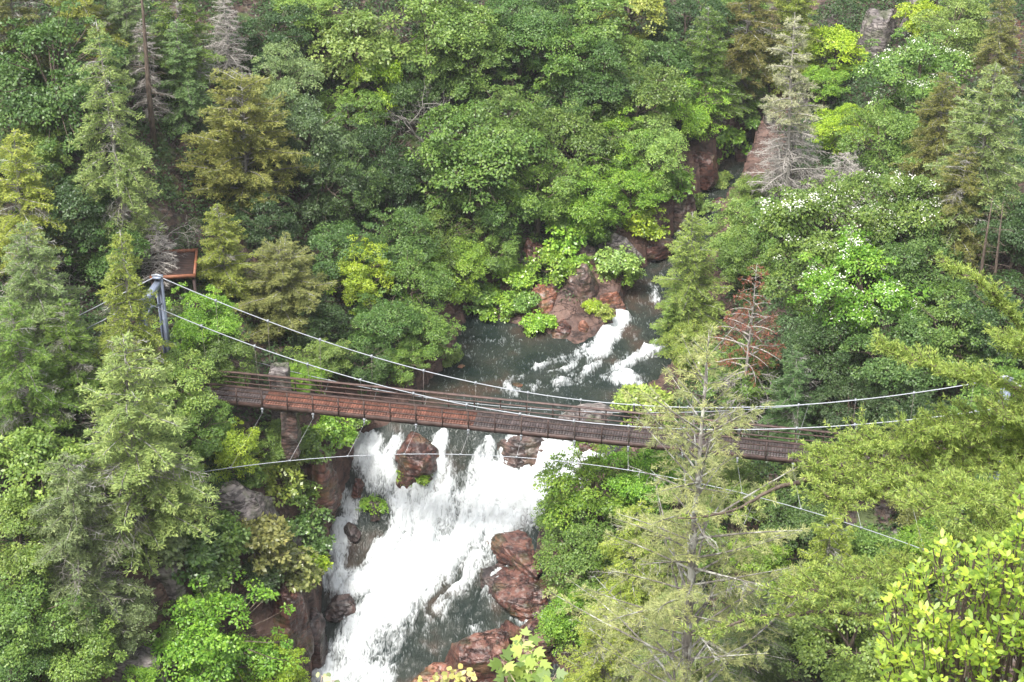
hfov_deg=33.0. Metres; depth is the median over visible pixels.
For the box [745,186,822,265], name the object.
broadleaf tree
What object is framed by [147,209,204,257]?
bare bush
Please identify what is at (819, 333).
broadleaf tree
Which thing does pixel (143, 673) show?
broadleaf tree
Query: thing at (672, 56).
broadleaf tree
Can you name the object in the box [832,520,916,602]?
broadleaf tree
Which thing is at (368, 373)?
broadleaf tree
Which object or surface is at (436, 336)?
broadleaf tree
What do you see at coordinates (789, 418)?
hemlock tree
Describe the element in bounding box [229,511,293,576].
leafy shrub
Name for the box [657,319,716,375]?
broadleaf tree
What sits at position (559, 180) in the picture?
broadleaf tree
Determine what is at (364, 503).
leafy shrub
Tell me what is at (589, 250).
rock
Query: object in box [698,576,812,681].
hemlock tree
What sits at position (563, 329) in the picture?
rock
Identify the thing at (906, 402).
broadleaf tree
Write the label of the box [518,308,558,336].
leafy shrub
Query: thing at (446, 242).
broadleaf tree
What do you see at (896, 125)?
broadleaf tree
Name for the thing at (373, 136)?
broadleaf tree
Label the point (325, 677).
sapling
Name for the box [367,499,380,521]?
rock
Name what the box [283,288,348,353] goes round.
broadleaf tree
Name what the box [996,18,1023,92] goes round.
dying pine
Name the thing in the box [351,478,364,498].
rock
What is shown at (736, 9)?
hemlock tree
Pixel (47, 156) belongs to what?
broadleaf tree
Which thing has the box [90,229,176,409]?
hemlock tree
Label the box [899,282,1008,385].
broadleaf tree
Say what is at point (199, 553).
leafy shrub
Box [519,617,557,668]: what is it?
rock
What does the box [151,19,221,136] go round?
hemlock tree
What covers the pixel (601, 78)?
broadleaf tree
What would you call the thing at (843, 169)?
dead tree
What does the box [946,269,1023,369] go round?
broadleaf tree
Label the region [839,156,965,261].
flowering tree
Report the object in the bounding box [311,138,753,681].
river water
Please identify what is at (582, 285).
rock
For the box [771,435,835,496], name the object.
broadleaf tree
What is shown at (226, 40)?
dead tree
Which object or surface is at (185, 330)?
broadleaf tree
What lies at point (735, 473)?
broadleaf tree
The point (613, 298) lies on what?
rock
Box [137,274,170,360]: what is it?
bridge tower
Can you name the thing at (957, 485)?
foreground pine
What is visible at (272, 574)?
leafy shrub
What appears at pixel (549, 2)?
broadleaf tree
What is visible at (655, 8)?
broadleaf tree
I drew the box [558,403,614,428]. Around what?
rock
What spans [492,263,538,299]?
leafy shrub
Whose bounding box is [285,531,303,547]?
rock
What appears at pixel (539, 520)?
broadleaf tree
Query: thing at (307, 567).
leafy shrub
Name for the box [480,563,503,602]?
rock
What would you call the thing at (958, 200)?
hemlock tree
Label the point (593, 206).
broadleaf tree
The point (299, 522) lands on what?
leafy shrub
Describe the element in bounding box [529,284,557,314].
rock
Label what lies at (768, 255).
broadleaf tree
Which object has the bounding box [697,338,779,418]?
broadleaf tree
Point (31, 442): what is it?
broadleaf tree
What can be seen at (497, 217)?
broadleaf tree
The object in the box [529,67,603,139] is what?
broadleaf tree
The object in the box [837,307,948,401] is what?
broadleaf tree
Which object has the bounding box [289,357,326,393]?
broadleaf tree
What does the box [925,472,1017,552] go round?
broadleaf tree
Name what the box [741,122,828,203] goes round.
dead tree
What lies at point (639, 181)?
broadleaf tree
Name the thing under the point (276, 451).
broadleaf tree
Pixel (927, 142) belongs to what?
hemlock tree
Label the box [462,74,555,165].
broadleaf tree
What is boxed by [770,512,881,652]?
hemlock tree
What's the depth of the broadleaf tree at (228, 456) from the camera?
86.61 m
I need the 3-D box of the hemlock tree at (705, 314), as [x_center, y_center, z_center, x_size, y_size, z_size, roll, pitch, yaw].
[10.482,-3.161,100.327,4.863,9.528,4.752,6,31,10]
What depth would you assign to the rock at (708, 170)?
118.41 m
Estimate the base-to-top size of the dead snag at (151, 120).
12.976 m
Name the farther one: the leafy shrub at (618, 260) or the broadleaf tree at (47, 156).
the leafy shrub at (618, 260)
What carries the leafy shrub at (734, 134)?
on the hillside ground
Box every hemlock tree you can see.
[0,0,61,86]
[0,128,79,284]
[0,220,101,388]
[0,300,83,447]
[13,451,154,643]
[32,298,119,421]
[43,329,223,577]
[44,0,128,74]
[66,18,166,267]
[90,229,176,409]
[100,0,168,91]
[147,0,226,99]
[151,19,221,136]
[188,202,259,302]
[553,600,638,681]
[572,499,666,643]
[613,582,725,681]
[649,282,697,356]
[652,211,733,344]
[677,5,752,137]
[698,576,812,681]
[699,0,788,98]
[725,34,771,125]
[750,0,834,94]
[751,350,828,442]
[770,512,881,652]
[887,71,980,198]
[915,146,1005,278]
[921,63,1023,264]
[967,0,1023,100]
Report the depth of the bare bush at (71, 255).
91.98 m
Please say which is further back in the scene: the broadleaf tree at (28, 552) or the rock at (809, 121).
the rock at (809, 121)
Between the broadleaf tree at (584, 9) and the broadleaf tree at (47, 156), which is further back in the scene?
the broadleaf tree at (584, 9)
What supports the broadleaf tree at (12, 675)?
on the hillside ground
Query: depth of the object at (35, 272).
85.38 m
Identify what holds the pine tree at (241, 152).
on the hillside ground
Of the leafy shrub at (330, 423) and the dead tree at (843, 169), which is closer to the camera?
the leafy shrub at (330, 423)
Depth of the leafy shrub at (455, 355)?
101.09 m
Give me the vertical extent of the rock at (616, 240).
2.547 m
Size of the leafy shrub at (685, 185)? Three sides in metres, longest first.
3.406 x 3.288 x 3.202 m
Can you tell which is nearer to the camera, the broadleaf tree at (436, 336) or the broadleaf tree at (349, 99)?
the broadleaf tree at (436, 336)
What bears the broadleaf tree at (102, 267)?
on the hillside ground
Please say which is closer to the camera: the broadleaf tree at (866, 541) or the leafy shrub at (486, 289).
the broadleaf tree at (866, 541)
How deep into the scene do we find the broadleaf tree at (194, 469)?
82.97 m
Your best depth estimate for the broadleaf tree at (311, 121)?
100.61 m
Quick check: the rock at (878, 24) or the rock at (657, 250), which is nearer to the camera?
the rock at (657, 250)
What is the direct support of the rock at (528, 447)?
on the hillside ground
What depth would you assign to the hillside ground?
98.82 m
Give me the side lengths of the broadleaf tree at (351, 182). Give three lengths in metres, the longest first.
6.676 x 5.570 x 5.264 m
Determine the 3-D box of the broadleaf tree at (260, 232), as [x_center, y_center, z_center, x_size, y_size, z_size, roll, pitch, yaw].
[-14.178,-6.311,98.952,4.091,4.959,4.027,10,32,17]
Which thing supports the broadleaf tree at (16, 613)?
on the hillside ground
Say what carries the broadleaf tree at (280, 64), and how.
on the hillside ground
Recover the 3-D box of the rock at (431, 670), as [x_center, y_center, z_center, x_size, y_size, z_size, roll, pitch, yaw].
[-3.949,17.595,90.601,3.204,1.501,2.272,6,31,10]
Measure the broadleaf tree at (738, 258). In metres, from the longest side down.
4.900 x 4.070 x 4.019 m
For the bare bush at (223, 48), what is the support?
on the hillside ground
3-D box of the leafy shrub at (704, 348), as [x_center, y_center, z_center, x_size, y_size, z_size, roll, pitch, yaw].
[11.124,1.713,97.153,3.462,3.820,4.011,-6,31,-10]
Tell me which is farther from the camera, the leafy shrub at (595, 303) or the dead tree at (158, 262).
the leafy shrub at (595, 303)
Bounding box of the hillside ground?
[0,0,1023,681]
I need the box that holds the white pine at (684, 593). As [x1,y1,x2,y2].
[540,323,810,681]
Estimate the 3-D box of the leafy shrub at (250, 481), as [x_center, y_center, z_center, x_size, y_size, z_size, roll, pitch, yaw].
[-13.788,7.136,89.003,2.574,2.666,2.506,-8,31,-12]
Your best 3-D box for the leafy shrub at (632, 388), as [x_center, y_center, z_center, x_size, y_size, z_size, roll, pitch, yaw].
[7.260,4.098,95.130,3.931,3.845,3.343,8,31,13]
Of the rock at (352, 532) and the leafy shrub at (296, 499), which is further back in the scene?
the rock at (352, 532)
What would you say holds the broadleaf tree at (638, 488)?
on the hillside ground
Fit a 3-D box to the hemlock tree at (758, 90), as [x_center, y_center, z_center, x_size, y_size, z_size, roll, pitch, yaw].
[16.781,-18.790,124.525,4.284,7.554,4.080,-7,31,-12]
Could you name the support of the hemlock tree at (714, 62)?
on the hillside ground
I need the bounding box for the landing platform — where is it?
[149,248,197,317]
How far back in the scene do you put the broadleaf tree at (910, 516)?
83.08 m
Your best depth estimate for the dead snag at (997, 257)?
86.79 m
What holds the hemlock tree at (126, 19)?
on the hillside ground
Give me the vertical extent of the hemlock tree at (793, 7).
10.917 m
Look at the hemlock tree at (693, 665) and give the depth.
80.69 m
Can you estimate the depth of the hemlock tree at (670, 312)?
100.86 m
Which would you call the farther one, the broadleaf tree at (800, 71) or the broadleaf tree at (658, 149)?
the broadleaf tree at (800, 71)
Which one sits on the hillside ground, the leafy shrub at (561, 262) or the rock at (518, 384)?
the leafy shrub at (561, 262)
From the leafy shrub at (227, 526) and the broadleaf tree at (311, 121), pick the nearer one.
the leafy shrub at (227, 526)
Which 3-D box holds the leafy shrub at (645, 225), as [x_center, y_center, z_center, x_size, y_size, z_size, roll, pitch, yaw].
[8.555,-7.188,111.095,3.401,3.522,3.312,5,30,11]
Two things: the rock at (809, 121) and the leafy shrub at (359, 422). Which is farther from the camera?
the rock at (809, 121)
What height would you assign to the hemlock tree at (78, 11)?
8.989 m
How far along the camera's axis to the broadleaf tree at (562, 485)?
88.66 m
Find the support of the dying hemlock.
on the hillside ground
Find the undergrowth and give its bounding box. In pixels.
[0,0,1023,681]
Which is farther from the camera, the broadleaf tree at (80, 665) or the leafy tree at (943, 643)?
the broadleaf tree at (80, 665)
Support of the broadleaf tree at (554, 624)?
on the hillside ground
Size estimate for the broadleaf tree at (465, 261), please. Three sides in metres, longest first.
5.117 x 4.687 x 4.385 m
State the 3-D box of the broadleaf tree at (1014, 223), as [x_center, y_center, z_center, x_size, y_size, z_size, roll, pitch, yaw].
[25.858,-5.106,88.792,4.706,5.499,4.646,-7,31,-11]
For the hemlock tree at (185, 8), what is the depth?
99.22 m
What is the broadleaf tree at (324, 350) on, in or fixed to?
on the hillside ground
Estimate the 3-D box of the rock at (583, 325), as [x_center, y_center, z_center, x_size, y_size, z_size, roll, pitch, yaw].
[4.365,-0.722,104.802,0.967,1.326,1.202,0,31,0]
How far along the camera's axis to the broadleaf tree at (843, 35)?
123.63 m
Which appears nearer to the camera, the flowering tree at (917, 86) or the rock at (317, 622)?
the rock at (317, 622)
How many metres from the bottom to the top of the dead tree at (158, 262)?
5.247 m
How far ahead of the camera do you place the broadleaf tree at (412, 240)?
101.01 m
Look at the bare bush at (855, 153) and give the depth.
109.44 m
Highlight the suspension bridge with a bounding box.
[78,276,1021,551]
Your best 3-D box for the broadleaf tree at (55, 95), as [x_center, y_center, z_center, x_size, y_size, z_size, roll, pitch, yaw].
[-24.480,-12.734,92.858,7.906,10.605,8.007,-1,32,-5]
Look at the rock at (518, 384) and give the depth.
99.24 m
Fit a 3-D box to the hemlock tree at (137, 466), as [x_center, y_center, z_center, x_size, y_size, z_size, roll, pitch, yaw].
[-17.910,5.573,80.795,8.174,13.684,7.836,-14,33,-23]
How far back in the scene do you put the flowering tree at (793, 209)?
92.59 m
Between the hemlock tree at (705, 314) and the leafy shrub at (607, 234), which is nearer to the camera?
the hemlock tree at (705, 314)
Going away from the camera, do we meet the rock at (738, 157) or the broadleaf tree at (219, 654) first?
the broadleaf tree at (219, 654)
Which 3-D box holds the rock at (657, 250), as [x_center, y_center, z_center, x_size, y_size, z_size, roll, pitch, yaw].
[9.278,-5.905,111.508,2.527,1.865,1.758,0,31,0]
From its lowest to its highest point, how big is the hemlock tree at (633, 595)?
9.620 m
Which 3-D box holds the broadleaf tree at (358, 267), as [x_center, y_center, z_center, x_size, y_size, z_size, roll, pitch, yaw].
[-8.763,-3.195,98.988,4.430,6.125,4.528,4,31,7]
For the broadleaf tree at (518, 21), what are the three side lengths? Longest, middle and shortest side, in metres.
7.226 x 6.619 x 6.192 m
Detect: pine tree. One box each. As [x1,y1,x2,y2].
[175,67,320,218]
[229,231,337,342]
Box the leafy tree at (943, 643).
[873,481,1023,681]
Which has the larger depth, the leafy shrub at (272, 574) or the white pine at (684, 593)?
the leafy shrub at (272, 574)
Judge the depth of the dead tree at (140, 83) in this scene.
98.09 m
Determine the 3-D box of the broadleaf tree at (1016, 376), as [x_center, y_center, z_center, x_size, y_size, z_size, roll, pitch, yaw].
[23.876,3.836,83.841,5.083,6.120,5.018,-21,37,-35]
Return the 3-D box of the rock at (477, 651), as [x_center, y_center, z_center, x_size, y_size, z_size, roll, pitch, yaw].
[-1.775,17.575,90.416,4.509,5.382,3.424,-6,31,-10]
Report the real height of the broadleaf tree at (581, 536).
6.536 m
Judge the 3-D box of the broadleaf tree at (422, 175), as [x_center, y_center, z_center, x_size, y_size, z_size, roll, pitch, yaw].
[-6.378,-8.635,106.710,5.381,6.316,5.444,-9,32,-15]
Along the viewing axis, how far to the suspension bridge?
86.04 m
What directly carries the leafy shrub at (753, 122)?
on the hillside ground
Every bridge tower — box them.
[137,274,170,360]
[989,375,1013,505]
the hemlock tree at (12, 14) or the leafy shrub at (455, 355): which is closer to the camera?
the hemlock tree at (12, 14)
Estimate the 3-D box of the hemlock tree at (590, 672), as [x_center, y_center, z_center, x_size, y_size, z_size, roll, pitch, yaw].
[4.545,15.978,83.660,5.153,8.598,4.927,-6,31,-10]
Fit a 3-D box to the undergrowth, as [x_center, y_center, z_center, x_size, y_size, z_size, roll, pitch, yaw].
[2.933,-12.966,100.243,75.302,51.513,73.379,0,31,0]
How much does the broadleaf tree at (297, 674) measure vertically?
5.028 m
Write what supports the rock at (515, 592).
on the hillside ground
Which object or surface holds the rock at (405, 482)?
on the hillside ground
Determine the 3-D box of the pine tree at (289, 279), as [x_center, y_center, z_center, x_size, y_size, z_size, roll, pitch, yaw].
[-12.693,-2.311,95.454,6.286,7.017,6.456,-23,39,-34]
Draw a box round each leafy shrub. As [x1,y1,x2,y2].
[128,513,188,571]
[155,521,229,585]
[185,549,241,597]
[196,509,259,560]
[227,450,268,488]
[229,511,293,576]
[231,559,284,604]
[259,454,307,507]
[267,531,323,593]
[281,479,322,512]
[284,504,335,555]
[289,545,333,583]
[296,423,334,464]
[310,415,358,460]
[346,414,369,437]
[355,493,388,517]
[396,470,433,486]
[442,347,463,367]
[462,279,501,314]
[474,287,514,322]
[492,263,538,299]
[508,290,541,313]
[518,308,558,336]
[524,246,577,287]
[540,215,595,256]
[568,253,593,275]
[579,207,622,245]
[581,298,601,313]
[590,243,647,282]
[595,303,615,321]
[610,381,676,424]
[611,267,642,287]
[621,203,670,241]
[658,165,695,202]
[680,333,735,377]
[693,192,712,212]
[712,170,732,189]
[714,125,751,163]
[735,99,771,138]
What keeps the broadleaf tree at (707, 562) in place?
on the hillside ground
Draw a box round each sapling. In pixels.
[316,672,339,681]
[418,663,476,681]
[487,626,568,681]
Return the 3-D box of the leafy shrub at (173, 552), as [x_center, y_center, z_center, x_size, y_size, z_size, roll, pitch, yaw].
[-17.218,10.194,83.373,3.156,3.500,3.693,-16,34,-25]
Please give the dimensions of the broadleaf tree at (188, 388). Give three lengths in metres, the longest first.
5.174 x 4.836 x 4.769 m
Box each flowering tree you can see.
[754,169,908,289]
[787,225,938,355]
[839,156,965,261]
[846,24,979,137]
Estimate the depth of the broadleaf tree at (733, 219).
105.55 m
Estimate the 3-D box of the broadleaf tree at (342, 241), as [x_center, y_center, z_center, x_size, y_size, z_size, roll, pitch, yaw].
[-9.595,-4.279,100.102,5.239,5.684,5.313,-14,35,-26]
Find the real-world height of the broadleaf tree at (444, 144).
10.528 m
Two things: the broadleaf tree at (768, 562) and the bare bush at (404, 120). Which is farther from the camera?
the bare bush at (404, 120)
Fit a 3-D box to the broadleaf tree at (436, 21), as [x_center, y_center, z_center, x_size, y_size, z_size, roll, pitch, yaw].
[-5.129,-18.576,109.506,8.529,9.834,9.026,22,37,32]
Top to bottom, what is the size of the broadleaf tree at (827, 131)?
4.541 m
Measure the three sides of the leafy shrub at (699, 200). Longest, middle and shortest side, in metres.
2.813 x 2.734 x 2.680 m
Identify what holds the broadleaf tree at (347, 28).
on the hillside ground
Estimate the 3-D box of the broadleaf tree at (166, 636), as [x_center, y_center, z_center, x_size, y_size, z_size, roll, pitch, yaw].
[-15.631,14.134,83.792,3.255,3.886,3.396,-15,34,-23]
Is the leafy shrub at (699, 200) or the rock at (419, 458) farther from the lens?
the leafy shrub at (699, 200)
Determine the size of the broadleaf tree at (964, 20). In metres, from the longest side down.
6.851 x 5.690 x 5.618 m
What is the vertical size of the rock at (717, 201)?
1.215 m
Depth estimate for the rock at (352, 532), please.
94.76 m
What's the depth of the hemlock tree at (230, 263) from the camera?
94.14 m
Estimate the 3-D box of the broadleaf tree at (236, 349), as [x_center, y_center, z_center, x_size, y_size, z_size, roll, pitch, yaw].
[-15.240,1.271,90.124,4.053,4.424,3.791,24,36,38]
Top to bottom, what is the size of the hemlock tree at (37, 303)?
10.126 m
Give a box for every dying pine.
[704,264,793,436]
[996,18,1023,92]
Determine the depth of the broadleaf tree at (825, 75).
121.58 m
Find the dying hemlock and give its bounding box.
[745,15,828,198]
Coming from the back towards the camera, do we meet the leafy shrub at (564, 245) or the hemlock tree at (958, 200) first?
the leafy shrub at (564, 245)
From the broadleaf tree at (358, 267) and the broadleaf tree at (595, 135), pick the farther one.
the broadleaf tree at (595, 135)
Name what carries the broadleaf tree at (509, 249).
on the hillside ground
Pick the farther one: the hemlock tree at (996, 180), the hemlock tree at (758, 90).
the hemlock tree at (758, 90)
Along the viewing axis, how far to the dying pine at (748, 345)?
89.15 m
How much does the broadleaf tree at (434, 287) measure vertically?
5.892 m
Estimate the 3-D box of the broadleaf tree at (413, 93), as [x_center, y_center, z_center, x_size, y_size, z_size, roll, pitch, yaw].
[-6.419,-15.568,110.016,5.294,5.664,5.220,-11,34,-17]
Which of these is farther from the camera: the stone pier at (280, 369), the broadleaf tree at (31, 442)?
the stone pier at (280, 369)
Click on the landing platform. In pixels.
(187, 266)
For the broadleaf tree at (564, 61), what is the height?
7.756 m
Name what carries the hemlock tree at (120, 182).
on the hillside ground
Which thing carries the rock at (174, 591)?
on the hillside ground
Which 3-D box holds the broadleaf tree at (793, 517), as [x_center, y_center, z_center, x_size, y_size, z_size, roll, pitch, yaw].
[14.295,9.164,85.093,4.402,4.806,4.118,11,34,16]
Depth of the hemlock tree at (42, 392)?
80.45 m
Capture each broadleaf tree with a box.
[0,0,130,167]
[0,114,78,193]
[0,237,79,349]
[0,412,101,529]
[0,489,71,588]
[0,558,107,677]
[0,638,55,681]
[8,162,123,265]
[24,593,129,681]
[63,210,152,295]
[95,583,158,655]
[113,657,163,681]
[123,348,219,419]
[139,568,302,681]
[141,451,217,524]
[152,282,243,358]
[154,594,220,653]
[162,394,236,462]
[181,327,258,387]
[195,413,266,486]
[228,187,302,252]
[231,0,316,80]
[232,634,310,681]
[238,39,327,114]
[247,418,306,469]
[254,90,365,189]
[271,0,341,49]
[282,145,368,232]
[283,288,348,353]
[284,331,355,383]
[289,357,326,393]
[291,3,410,100]
[300,141,389,231]
[304,219,396,286]
[315,85,387,148]
[320,234,393,314]
[328,338,397,393]
[338,291,427,363]
[344,51,406,125]
[349,110,428,214]
[356,205,442,284]
[359,0,500,91]
[368,151,452,223]
[370,50,452,124]
[371,245,456,331]
[376,342,429,387]
[395,303,465,362]
[398,197,484,271]
[404,99,557,234]
[423,13,514,101]
[427,230,490,304]
[456,168,544,241]
[456,225,523,287]
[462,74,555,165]
[475,0,574,79]
[488,151,585,241]
[506,3,606,98]
[507,0,576,49]
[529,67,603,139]
[529,488,591,546]
[530,99,631,185]
[531,509,632,599]
[533,441,642,546]
[533,578,606,656]
[540,38,644,121]
[546,155,628,241]
[548,0,635,60]
[570,106,655,189]
[583,26,647,88]
[587,60,696,148]
[592,0,672,55]
[594,156,668,226]
[600,436,690,511]
[617,116,689,202]
[622,29,712,109]
[626,507,730,595]
[640,0,734,68]
[651,67,731,145]
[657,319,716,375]
[685,198,764,269]
[694,0,771,44]
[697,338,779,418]
[700,456,780,528]
[712,227,780,294]
[714,531,798,609]
[727,169,782,221]
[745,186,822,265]
[747,305,837,380]
[757,232,869,319]
[759,482,846,554]
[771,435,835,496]
[776,52,817,79]
[778,566,912,681]
[782,305,877,402]
[797,58,850,105]
[802,24,868,76]
[806,102,883,159]
[809,373,883,437]
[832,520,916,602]
[835,97,927,183]
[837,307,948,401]
[865,372,953,436]
[871,220,973,322]
[882,477,932,528]
[891,0,948,41]
[892,513,976,594]
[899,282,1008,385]
[908,0,994,68]
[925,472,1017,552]
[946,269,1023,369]
[947,357,1023,437]
[971,184,1023,271]
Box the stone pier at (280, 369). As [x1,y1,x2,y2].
[268,362,291,419]
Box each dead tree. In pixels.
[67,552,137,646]
[125,19,174,122]
[136,220,179,298]
[203,0,255,78]
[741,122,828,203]
[806,152,876,225]
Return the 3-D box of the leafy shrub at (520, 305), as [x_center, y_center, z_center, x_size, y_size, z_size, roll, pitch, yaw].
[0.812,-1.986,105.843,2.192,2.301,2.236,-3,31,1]
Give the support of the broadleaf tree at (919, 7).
on the hillside ground
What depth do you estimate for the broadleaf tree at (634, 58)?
116.69 m
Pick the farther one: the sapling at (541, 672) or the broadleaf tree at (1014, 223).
the broadleaf tree at (1014, 223)
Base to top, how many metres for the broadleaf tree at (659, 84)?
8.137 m
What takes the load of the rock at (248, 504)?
on the hillside ground
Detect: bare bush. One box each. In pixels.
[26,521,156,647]
[51,216,98,294]
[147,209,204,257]
[195,24,244,77]
[382,75,461,143]
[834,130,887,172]
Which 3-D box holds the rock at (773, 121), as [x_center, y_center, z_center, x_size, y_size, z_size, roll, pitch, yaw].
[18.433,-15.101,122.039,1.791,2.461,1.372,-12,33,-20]
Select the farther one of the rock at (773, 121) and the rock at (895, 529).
the rock at (773, 121)
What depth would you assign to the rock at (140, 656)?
81.66 m
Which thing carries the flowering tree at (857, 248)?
on the hillside ground
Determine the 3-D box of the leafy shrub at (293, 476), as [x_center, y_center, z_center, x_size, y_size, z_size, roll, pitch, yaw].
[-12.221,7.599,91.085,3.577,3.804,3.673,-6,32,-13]
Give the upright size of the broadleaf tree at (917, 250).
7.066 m
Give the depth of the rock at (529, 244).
107.69 m
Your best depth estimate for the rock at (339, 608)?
92.64 m
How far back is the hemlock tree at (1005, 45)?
104.98 m
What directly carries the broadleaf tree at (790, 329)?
on the hillside ground
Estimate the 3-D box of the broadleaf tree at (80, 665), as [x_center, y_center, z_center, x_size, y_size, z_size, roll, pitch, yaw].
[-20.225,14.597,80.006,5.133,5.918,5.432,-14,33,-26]
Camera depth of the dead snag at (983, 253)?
87.08 m
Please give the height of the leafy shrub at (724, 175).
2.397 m
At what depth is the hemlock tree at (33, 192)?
88.48 m
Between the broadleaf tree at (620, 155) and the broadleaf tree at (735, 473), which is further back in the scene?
the broadleaf tree at (620, 155)
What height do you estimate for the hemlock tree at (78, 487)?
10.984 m
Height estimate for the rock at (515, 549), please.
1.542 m
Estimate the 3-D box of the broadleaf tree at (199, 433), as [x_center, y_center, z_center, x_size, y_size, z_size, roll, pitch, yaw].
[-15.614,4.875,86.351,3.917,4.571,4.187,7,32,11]
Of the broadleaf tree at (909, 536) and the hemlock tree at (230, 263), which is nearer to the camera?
the broadleaf tree at (909, 536)
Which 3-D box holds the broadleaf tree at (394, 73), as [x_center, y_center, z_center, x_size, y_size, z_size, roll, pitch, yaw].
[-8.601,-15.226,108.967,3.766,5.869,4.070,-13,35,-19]
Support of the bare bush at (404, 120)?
on the hillside ground
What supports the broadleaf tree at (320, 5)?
on the hillside ground
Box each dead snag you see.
[128,0,166,151]
[968,197,1002,308]
[986,198,1013,311]
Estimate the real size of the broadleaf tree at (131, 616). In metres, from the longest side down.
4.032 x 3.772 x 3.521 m
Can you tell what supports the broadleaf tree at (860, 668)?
on the hillside ground
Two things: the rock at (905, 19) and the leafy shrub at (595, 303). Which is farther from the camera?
the rock at (905, 19)
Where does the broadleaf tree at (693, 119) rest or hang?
on the hillside ground
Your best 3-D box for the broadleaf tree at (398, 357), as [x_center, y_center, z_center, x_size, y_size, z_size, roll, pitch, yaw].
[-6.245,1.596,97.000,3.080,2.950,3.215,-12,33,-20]
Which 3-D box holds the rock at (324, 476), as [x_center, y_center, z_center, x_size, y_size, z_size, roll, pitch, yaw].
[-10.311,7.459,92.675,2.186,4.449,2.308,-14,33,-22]
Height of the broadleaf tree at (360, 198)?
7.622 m
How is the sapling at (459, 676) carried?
on the hillside ground
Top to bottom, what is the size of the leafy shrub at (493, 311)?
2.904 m
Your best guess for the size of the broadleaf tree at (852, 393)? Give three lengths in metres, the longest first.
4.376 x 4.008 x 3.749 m
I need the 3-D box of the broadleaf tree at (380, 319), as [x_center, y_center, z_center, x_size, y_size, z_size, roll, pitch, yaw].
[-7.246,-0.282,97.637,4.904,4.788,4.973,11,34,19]
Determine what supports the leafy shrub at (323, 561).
on the hillside ground
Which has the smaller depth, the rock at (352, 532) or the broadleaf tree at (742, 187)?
the rock at (352, 532)
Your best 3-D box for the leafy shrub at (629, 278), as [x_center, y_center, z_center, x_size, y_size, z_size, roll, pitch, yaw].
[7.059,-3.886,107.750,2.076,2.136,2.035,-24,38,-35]
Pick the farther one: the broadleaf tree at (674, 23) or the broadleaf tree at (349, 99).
the broadleaf tree at (674, 23)
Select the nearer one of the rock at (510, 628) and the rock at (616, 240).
the rock at (510, 628)
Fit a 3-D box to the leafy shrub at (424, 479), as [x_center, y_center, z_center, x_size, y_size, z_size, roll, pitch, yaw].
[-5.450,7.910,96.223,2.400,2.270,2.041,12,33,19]
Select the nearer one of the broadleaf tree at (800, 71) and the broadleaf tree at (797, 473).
the broadleaf tree at (797, 473)
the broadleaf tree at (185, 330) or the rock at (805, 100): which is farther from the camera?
the rock at (805, 100)
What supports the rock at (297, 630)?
on the hillside ground
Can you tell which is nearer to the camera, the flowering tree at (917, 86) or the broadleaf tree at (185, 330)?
the broadleaf tree at (185, 330)
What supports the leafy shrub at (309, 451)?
on the hillside ground
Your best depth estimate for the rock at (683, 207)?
114.14 m
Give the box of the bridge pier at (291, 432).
[280,411,301,460]
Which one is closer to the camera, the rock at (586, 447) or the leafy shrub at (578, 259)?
the rock at (586, 447)
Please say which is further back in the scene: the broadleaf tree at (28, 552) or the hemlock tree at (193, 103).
the hemlock tree at (193, 103)
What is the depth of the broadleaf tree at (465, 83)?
108.91 m
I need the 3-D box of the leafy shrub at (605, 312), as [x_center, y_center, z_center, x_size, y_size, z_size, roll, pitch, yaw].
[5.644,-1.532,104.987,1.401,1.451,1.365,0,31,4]
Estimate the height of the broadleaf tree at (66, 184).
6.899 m
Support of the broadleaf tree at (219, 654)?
on the hillside ground
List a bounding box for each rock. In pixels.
[105,644,181,681]
[150,554,186,608]
[213,480,281,553]
[272,581,313,665]
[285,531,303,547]
[307,449,342,515]
[309,607,327,670]
[325,593,355,622]
[343,522,360,542]
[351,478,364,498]
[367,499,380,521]
[395,431,439,477]
[396,473,432,488]
[411,662,449,681]
[444,628,515,681]
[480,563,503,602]
[487,529,542,579]
[490,566,549,621]
[497,435,544,467]
[499,620,524,666]
[513,383,522,386]
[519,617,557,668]
[523,238,542,264]
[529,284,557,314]
[551,319,571,338]
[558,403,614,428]
[565,241,598,263]
[565,263,599,304]
[578,320,588,332]
[578,435,599,451]
[596,233,642,260]
[599,291,625,309]
[646,235,674,260]
[673,192,696,231]
[692,151,718,190]
[712,197,723,204]
[734,147,746,161]
[763,113,779,124]
[798,96,810,103]
[803,118,818,129]
[856,7,897,61]
[887,528,903,546]
[898,0,925,36]
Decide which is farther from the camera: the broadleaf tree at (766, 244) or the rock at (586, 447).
the broadleaf tree at (766, 244)
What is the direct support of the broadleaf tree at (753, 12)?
on the hillside ground
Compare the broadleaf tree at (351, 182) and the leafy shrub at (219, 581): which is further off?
the broadleaf tree at (351, 182)
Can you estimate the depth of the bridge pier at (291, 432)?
88.48 m
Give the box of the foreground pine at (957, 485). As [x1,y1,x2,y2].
[677,248,1023,643]

